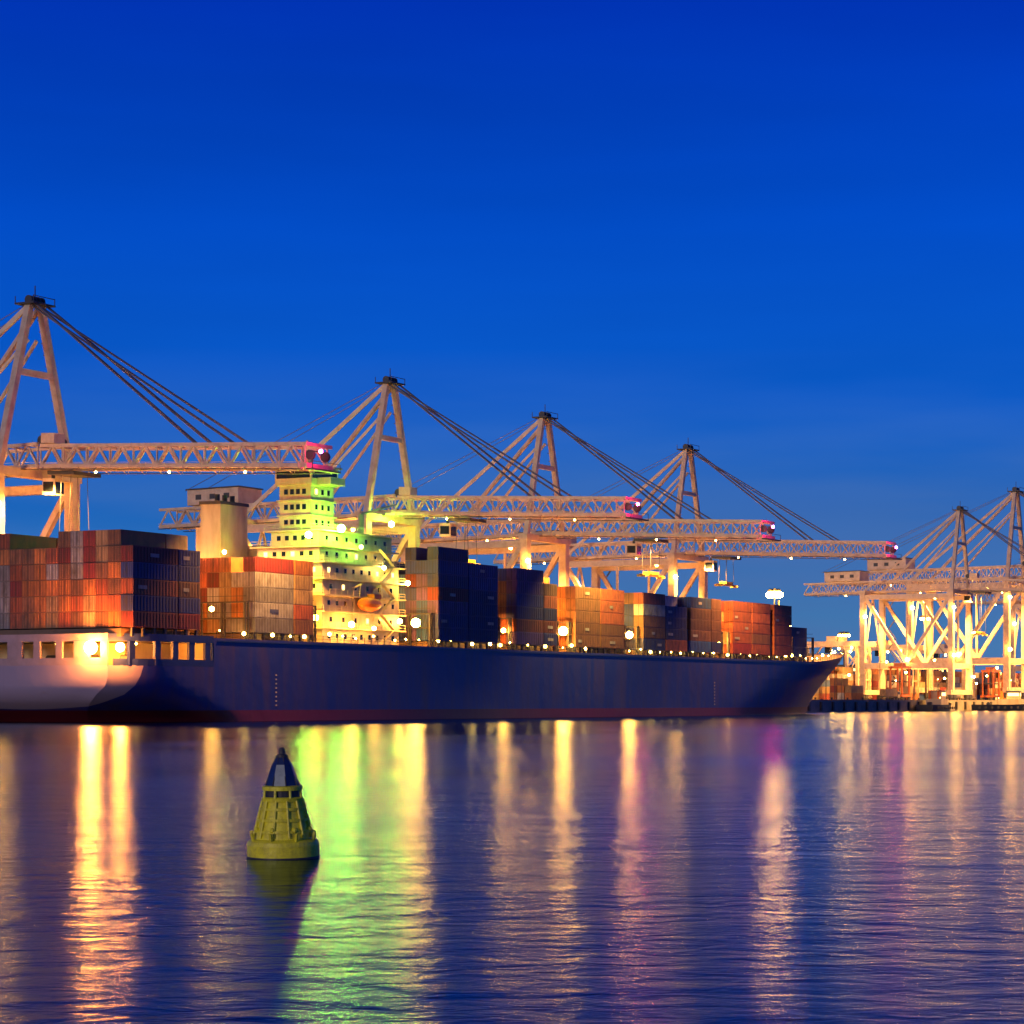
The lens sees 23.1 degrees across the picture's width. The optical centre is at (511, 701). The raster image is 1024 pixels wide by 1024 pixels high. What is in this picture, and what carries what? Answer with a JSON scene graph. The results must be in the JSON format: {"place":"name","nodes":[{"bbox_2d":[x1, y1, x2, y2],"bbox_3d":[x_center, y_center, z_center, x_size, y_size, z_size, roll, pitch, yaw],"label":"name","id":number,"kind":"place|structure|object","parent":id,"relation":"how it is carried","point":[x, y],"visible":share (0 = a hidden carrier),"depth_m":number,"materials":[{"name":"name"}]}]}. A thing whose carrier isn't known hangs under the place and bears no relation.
{"place":"outdoors","nodes":[
{"label":"outdoors","id":0,"kind":"place"},
{"bbox_2d":[0,711,1023,1023],"bbox_3d":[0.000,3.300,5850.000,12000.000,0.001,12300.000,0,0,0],"label":"water","id":1,"kind":"structure","parent":0,"point":[806,869],"depth_m":48.10,"materials":[{"name":"blue liquid"}]},
{"bbox_2d":[247,747,319,859],"bbox_3d":[-4.858,2.380,52.972,1.548,2.840,1.548,-1,2,-17],"label":"navigation buoy","id":2,"kind":"object","parent":1,"relation":"on","point":[283,830],"visible":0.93,"depth_m":52.56,"materials":[{"name":"yellow paint"}]},
{"bbox_2d":[0,440,843,721],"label":"container ship","id":3,"kind":"object","parent":1,"relation":"on","point":[313,611],"visible":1,"depth_m":460.88,"materials":[{"name":"paint"}]},
{"bbox_2d":[916,683,955,710],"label":"tugboat","id":4,"kind":"object","parent":1,"relation":"on","point":[936,700],"visible":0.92,"depth_m":899.57,"materials":[{"name":"blue paint"}]},
{"bbox_2d":[971,691,1023,710],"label":"tugboat","id":5,"kind":"object","parent":1,"relation":"on","point":[1013,701],"visible":0.88,"depth_m":943.52,"materials":[{"name":"blue paint"}]},
{"bbox_2d":[0,0,1023,675],"label":"sky","id":6,"kind":"structure","parent":0,"point":[782,241],"materials":[{"name":"blue"}]},
{"bbox_2d":[880,689,899,699],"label":"terminal truck","id":7,"kind":"object","parent":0,"point":[891,693],"visible":0.95,"depth_m":899.23,"materials":[{"name":"paint"}]},
{"bbox_2d":[836,665,947,671],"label":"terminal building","id":8,"kind":"structure","parent":0,"point":[943,670],"depth_m":1314.47,"materials":[{"name":"concrete"}]},
{"bbox_2d":[806,697,1003,711],"bbox_3d":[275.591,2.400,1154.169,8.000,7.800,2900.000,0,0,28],"label":"quay","id":9,"kind":"structure","parent":0,"point":[847,705],"depth_m":861.18,"materials":[{"name":"concrete"}]},
{"bbox_2d":[0,286,340,536],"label":"ship to shore crane","id":10,"kind":"object","parent":9,"relation":"on","point":[63,477],"visible":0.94,"depth_m":453.46,"materials":[{"name":"paint"}]},
{"bbox_2d":[158,368,648,563],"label":"ship to shore crane","id":11,"kind":"object","parent":9,"relation":"on","point":[253,497],"visible":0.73,"depth_m":571.27,"materials":[{"name":"paint"}]},
{"bbox_2d":[360,411,780,586],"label":"ship to shore crane","id":12,"kind":"object","parent":9,"relation":"on","point":[522,548],"visible":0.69,"depth_m":640.30,"materials":[{"name":"paint"}]},
{"bbox_2d":[493,444,901,597],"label":"ship to shore crane","id":13,"kind":"object","parent":9,"relation":"on","point":[701,564],"visible":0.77,"depth_m":722.99,"materials":[{"name":"paint"}]},
{"bbox_2d":[804,506,1023,699],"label":"ship to shore crane","id":14,"kind":"object","parent":9,"relation":"on","point":[860,577],"visible":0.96,"depth_m":959.08,"materials":[{"name":"paint"}]},
{"bbox_2d":[846,487,1023,697],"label":"ship to shore crane","id":15,"kind":"object","parent":9,"relation":"on","point":[878,567],"visible":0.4,"depth_m":1039.11,"materials":[{"name":"paint"}]},
{"label":"ground","id":16,"kind":"structure","parent":0,"visible":0},
{"bbox_2d":[766,588,782,604],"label":"light mast","id":17,"kind":"object","parent":16,"relation":"on","point":[774,593],"visible":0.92,"depth_m":891.04,"materials":[{"name":"metal"}]},
{"bbox_2d":[812,667,852,699],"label":"container stack","id":18,"kind":"object","parent":16,"relation":"on","point":[823,692],"visible":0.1,"depth_m":980.38,"materials":[{"name":"paint"}]},
{"bbox_2d":[834,653,841,699],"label":"street lamp","id":19,"kind":"object","parent":16,"relation":"on","point":[834,683],"visible":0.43,"depth_m":879.97,"materials":[{"name":"metal"}]},
{"bbox_2d":[807,636,876,699],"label":"yard gantry crane","id":20,"kind":"object","parent":16,"relation":"on","point":[829,643],"visible":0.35,"depth_m":978.25,"materials":[{"name":"paint"}]},
{"bbox_2d":[838,632,849,666],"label":"light mast","id":21,"kind":"object","parent":16,"relation":"on","point":[843,634],"visible":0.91,"depth_m":1013.34,"materials":[{"name":"metal"}]},
{"bbox_2d":[830,678,862,699],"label":"container stack","id":22,"kind":"object","parent":16,"relation":"on","point":[853,692],"visible":0.92,"depth_m":890.68,"materials":[{"name":"paint"}]},
{"bbox_2d":[840,640,923,686],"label":"yard gantry crane","id":23,"kind":"object","parent":16,"relation":"on","point":[892,648],"visible":0.32,"depth_m":1046.16,"materials":[{"name":"paint"}]},
{"bbox_2d":[850,668,924,699],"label":"container stack","id":24,"kind":"object","parent":16,"relation":"on","point":[874,679],"visible":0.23,"depth_m":1019.56,"materials":[{"name":"paint"}]},
{"bbox_2d":[888,663,911,699],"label":"straddle carrier","id":25,"kind":"object","parent":16,"relation":"on","point":[898,666],"visible":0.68,"depth_m":916.91,"materials":[{"name":"orange"}]},
{"bbox_2d":[894,686,918,699],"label":"container stack","id":26,"kind":"object","parent":16,"relation":"on","point":[914,691],"visible":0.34,"depth_m":947.32,"materials":[{"name":"paint"}]},
{"bbox_2d":[920,615,929,699],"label":"light mast","id":27,"kind":"object","parent":16,"relation":"on","point":[922,616],"visible":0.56,"depth_m":1049.18,"materials":[{"name":"metal"}]},
{"bbox_2d":[928,659,934,697],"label":"street lamp","id":28,"kind":"object","parent":16,"relation":"on","point":[928,681],"visible":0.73,"depth_m":1003.25,"materials":[{"name":"metal"}]},
{"bbox_2d":[902,644,979,699],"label":"yard gantry crane","id":29,"kind":"object","parent":16,"relation":"on","point":[938,651],"visible":0.29,"depth_m":1109.41,"materials":[{"name":"paint"}]},
{"bbox_2d":[933,687,961,699],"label":"container stack","id":30,"kind":"object","parent":16,"relation":"on","point":[946,688],"visible":0.13,"depth_m":1003.88,"materials":[{"name":"paint"}]},
{"bbox_2d":[921,670,976,699],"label":"container stack","id":31,"kind":"object","parent":16,"relation":"on","point":[944,682],"visible":0.16,"depth_m":1113.06,"materials":[{"name":"paint"}]},
{"bbox_2d":[946,691,962,699],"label":"terminal truck","id":32,"kind":"object","parent":16,"relation":"on","point":[960,696],"visible":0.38,"depth_m":975.39,"materials":[{"name":"paint"}]},
{"bbox_2d":[956,562,1020,686],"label":"ship to shore crane","id":33,"kind":"object","parent":16,"relation":"on","point":[1014,629],"visible":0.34,"depth_m":1162.97,"materials":[{"name":"paint"}]},
{"bbox_2d":[980,667,1001,699],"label":"straddle carrier","id":34,"kind":"object","parent":16,"relation":"on","point":[998,675],"visible":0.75,"depth_m":1024.01,"materials":[{"name":"orange"}]},
{"bbox_2d":[975,672,1020,699],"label":"container stack","id":35,"kind":"object","parent":16,"relation":"on","point":[978,677],"visible":0.16,"depth_m":1161.96,"materials":[{"name":"paint"}]},
{"bbox_2d":[989,682,1014,699],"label":"container stack","id":36,"kind":"object","parent":16,"relation":"on","point":[1001,687],"visible":0.29,"depth_m":1066.21,"materials":[{"name":"paint"}]}
]}

